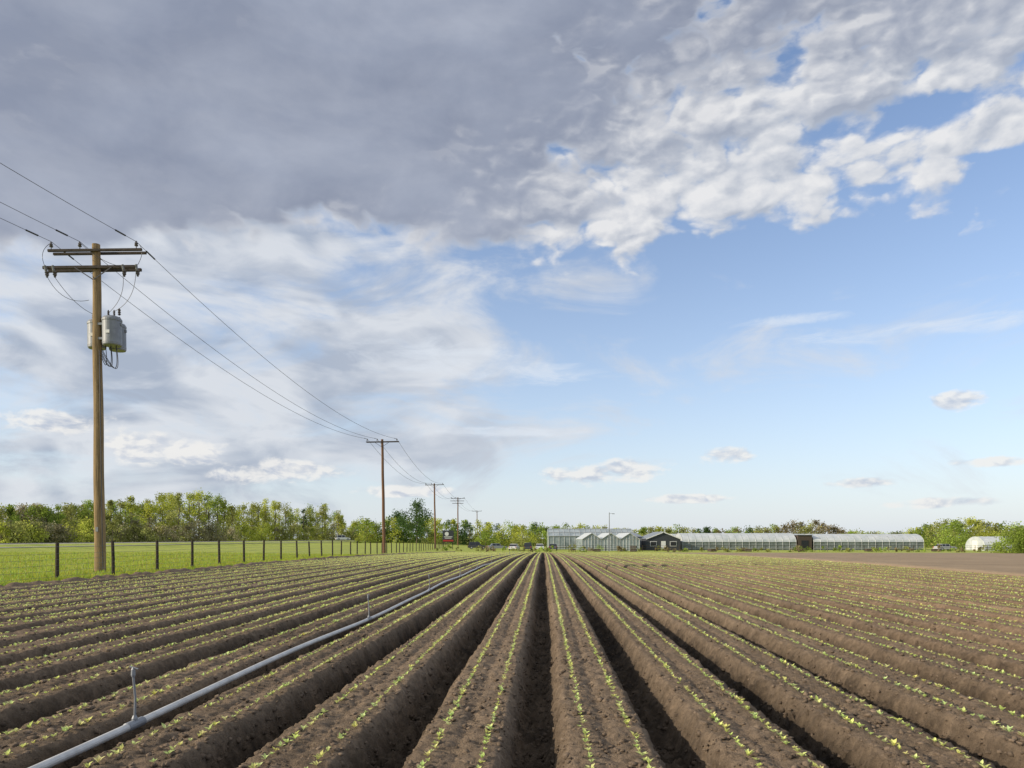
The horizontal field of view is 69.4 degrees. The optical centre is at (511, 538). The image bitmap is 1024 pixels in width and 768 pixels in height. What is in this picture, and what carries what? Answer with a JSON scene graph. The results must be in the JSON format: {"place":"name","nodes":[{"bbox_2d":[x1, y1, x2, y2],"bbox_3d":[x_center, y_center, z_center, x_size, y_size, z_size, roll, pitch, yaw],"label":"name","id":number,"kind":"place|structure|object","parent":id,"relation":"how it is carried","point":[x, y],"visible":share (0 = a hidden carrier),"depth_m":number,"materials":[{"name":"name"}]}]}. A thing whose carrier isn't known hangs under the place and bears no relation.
{"place":"outdoors","nodes":[
{"label":"outdoors","id":0,"kind":"place"},
{"bbox_2d":[0,540,356,547],"bbox_3d":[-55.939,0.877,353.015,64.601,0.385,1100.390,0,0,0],"label":"road","id":1,"kind":"structure","parent":0,"point":[159,542],"depth_m":121.95,"materials":[{"name":"grey asphalt"}]},
{"bbox_2d":[335,535,350,539],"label":"suv","id":2,"kind":"object","parent":1,"relation":"on","point":[341,537],"visible":1,"depth_m":235.16,"materials":[{"name":"paint"}]},
{"bbox_2d":[0,551,1023,767],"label":"crop field","id":3,"kind":"structure","parent":0,"point":[381,735],"depth_m":9.00,"materials":[{"name":"soil"}]},
{"bbox_2d":[28,551,515,767],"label":"irrigation pipe","id":4,"kind":"object","parent":3,"relation":"on","point":[135,722],"visible":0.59,"depth_m":6.75,"materials":[{"name":"metal"}]},
{"bbox_2d":[0,552,1023,767],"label":"lettuce seedlings","id":5,"kind":"object","parent":3,"relation":"on","point":[98,758],"visible":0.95,"depth_m":16.56,"materials":[{"name":"green plant"}]},
{"bbox_2d":[0,539,1023,585],"bbox_3d":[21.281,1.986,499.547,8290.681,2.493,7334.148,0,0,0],"label":"ground","id":6,"kind":"structure","parent":0,"point":[988,562],"depth_m":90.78,"materials":[{"name":"green plant"}]},
{"bbox_2d":[42,241,146,571],"bbox_3d":[-18.636,-5.727,33.605,4.466,15.063,1.787,-1,0,0],"label":"utility pole","id":7,"kind":"object","parent":6,"relation":"on","point":[106,331],"visible":0.99,"depth_m":33.03,"materials":[{"name":"brown wood"}]},
{"bbox_2d":[0,163,472,510],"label":"power lines","id":8,"kind":"object","parent":7,"relation":"attached to","point":[180,323],"visible":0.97,"depth_m":39.76,"materials":[{"name":"black metal"}]},
{"bbox_2d":[0,490,363,542],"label":"distant treeline","id":9,"kind":"object","parent":6,"relation":"on","point":[43,524],"visible":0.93,"depth_m":193.53,"materials":[{"name":"green plant"}]},
{"bbox_2d":[0,540,448,580],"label":"wire fence","id":10,"kind":"object","parent":6,"relation":"on","point":[157,550],"visible":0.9,"depth_m":37.03,"materials":[{"name":"brown wood"}]},
{"bbox_2d":[300,509,306,533],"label":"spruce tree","id":11,"kind":"object","parent":6,"relation":"on","point":[302,511],"visible":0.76,"depth_m":254.92,"materials":[{"name":"green plant"}]},
{"bbox_2d":[366,439,398,552],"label":"utility pole","id":12,"kind":"object","parent":6,"relation":"on","point":[382,442],"visible":0.98,"depth_m":94.65,"materials":[{"name":"brown wood"}]},
{"bbox_2d":[381,509,410,538],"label":"deciduous tree","id":13,"kind":"object","parent":6,"relation":"on","point":[395,513],"visible":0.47,"depth_m":244.14,"materials":[{"name":"green plant"}]},
{"bbox_2d":[393,498,433,542],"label":"deciduous tree","id":14,"kind":"object","parent":6,"relation":"on","point":[417,506],"visible":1,"depth_m":228.81,"materials":[{"name":"green plant"}]},
{"bbox_2d":[430,483,443,546],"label":"utility pole","id":15,"kind":"object","parent":6,"relation":"on","point":[435,514],"visible":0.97,"depth_m":165.84,"materials":[{"name":"brown wood"}]},
{"bbox_2d":[443,530,453,548],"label":"roadside sign","id":16,"kind":"object","parent":6,"relation":"on","point":[448,535],"visible":0.95,"depth_m":164.91,"materials":[{"name":"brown wood"}]},
{"bbox_2d":[451,497,464,545],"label":"utility pole","id":17,"kind":"object","parent":6,"relation":"on","point":[457,498],"visible":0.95,"depth_m":223.86,"materials":[{"name":"brown wood"}]},
{"bbox_2d":[468,542,485,548],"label":"suv","id":18,"kind":"object","parent":6,"relation":"on","point":[471,545],"visible":0.82,"depth_m":179.14,"materials":[{"name":"paint"}]},
{"bbox_2d":[487,544,506,549],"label":"parked car","id":19,"kind":"object","parent":6,"relation":"on","point":[497,545],"visible":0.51,"depth_m":175.13,"materials":[{"name":"paint"}]},
{"bbox_2d":[508,544,519,549],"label":"parked car","id":20,"kind":"object","parent":6,"relation":"on","point":[514,546],"visible":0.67,"depth_m":163.42,"materials":[{"name":"paint"}]},
{"bbox_2d":[523,543,532,549],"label":"suv","id":21,"kind":"object","parent":6,"relation":"on","point":[527,545],"visible":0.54,"depth_m":163.97,"materials":[{"name":"paint"}]},
{"bbox_2d":[536,544,543,549],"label":"parked car","id":22,"kind":"object","parent":6,"relation":"on","point":[538,546],"visible":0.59,"depth_m":163.49,"materials":[{"name":"paint"}]},
{"bbox_2d":[547,529,632,548],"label":"glass greenhouse","id":23,"kind":"object","parent":6,"relation":"on","point":[562,536],"visible":0.43,"depth_m":183.45,"materials":[{"name":"glass"}]},
{"bbox_2d":[576,533,639,550],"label":"glass greenhouse","id":24,"kind":"object","parent":6,"relation":"on","point":[603,539],"visible":0.79,"depth_m":160.00,"materials":[{"name":"glass"}]},
{"bbox_2d":[609,512,614,550],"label":"light pole","id":25,"kind":"object","parent":6,"relation":"on","point":[609,529],"visible":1,"depth_m":149.92,"materials":[{"name":"metal"}]},
{"bbox_2d":[631,533,642,546],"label":"annex","id":26,"kind":"object","parent":6,"relation":"on","point":[637,535],"visible":0.12,"depth_m":170.00,"materials":[{"name":"grey metal"}]},
{"bbox_2d":[641,532,680,548],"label":"charcoal farm shop","id":27,"kind":"structure","parent":6,"relation":"on","point":[658,538],"depth_m":164.00},
{"bbox_2d":[350,514,1023,546],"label":"distant treeline","id":28,"kind":"object","parent":6,"relation":"on","point":[466,535],"visible":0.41,"depth_m":241.67,"materials":[{"name":"green plant"}]},
{"bbox_2d":[435,544,986,551],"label":"headland weeds","id":29,"kind":"object","parent":6,"relation":"on","point":[666,548],"visible":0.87,"depth_m":145.14,"materials":[{"name":"green plant"}]},
{"bbox_2d":[675,533,795,548],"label":"hoop greenhouse","id":30,"kind":"object","parent":6,"relation":"on","point":[761,539],"visible":0.93,"depth_m":168.15,"materials":[{"name":"white paint"}]},
{"bbox_2d":[556,545,999,551],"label":"headland fence","id":31,"kind":"object","parent":6,"relation":"on","point":[765,547],"visible":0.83,"depth_m":149.99,"materials":[{"name":"brown wood"}]},
{"bbox_2d":[794,535,811,548],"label":"storage shed","id":32,"kind":"structure","parent":6,"relation":"on","point":[804,540],"depth_m":168.00,"materials":[{"name":"brown wood"}]},
{"bbox_2d":[801,540,808,548],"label":"door","id":33,"kind":"structure","parent":32,"relation":"in","point":[805,543],"depth_m":167.92,"materials":[{"name":"black wood"}]},
{"bbox_2d":[804,534,923,548],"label":"hoop greenhouse","id":34,"kind":"object","parent":6,"relation":"on","point":[867,540],"visible":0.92,"depth_m":168.09,"materials":[{"name":"white paint"}]},
{"bbox_2d":[933,544,956,550],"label":"parked car","id":35,"kind":"object","parent":6,"relation":"on","point":[945,546],"visible":0.56,"depth_m":162.16,"materials":[{"name":"paint"}]},
{"bbox_2d":[928,519,976,548],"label":"bush","id":36,"kind":"object","parent":6,"relation":"on","point":[954,539],"visible":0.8,"depth_m":189.67,"materials":[{"name":"green plant"}]},
{"bbox_2d":[965,526,999,543],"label":"bush","id":37,"kind":"object","parent":6,"relation":"on","point":[987,533],"visible":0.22,"depth_m":184.74,"materials":[{"name":"green plant"}]},
{"bbox_2d":[965,536,1011,550],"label":"hoop greenhouse","id":38,"kind":"object","parent":6,"relation":"on","point":[975,542],"visible":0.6,"depth_m":164.59,"materials":[{"name":"white paint"}]},
{"bbox_2d":[972,541,977,548],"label":"end door","id":39,"kind":"structure","parent":38,"relation":"in","point":[974,543],"depth_m":165.90,"materials":[{"name":"white paint"}]},
{"bbox_2d":[986,521,1023,552],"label":"bush","id":40,"kind":"object","parent":6,"relation":"on","point":[1006,539],"visible":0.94,"depth_m":119.96,"materials":[{"name":"green plant"}]},
{"bbox_2d":[1005,526,1023,552],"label":"bush","id":41,"kind":"object","parent":6,"relation":"on","point":[1021,537],"visible":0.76,"depth_m":118.60,"materials":[{"name":"green plant"}]},
{"bbox_2d":[0,0,1023,538],"label":"sky","id":42,"kind":"structure","parent":0,"point":[725,264],"materials":[{"name":"blue"}]},
{"bbox_2d":[630,546,636,551],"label":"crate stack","id":43,"kind":"object","parent":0,"point":[633,549],"visible":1,"depth_m":145.44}
]}

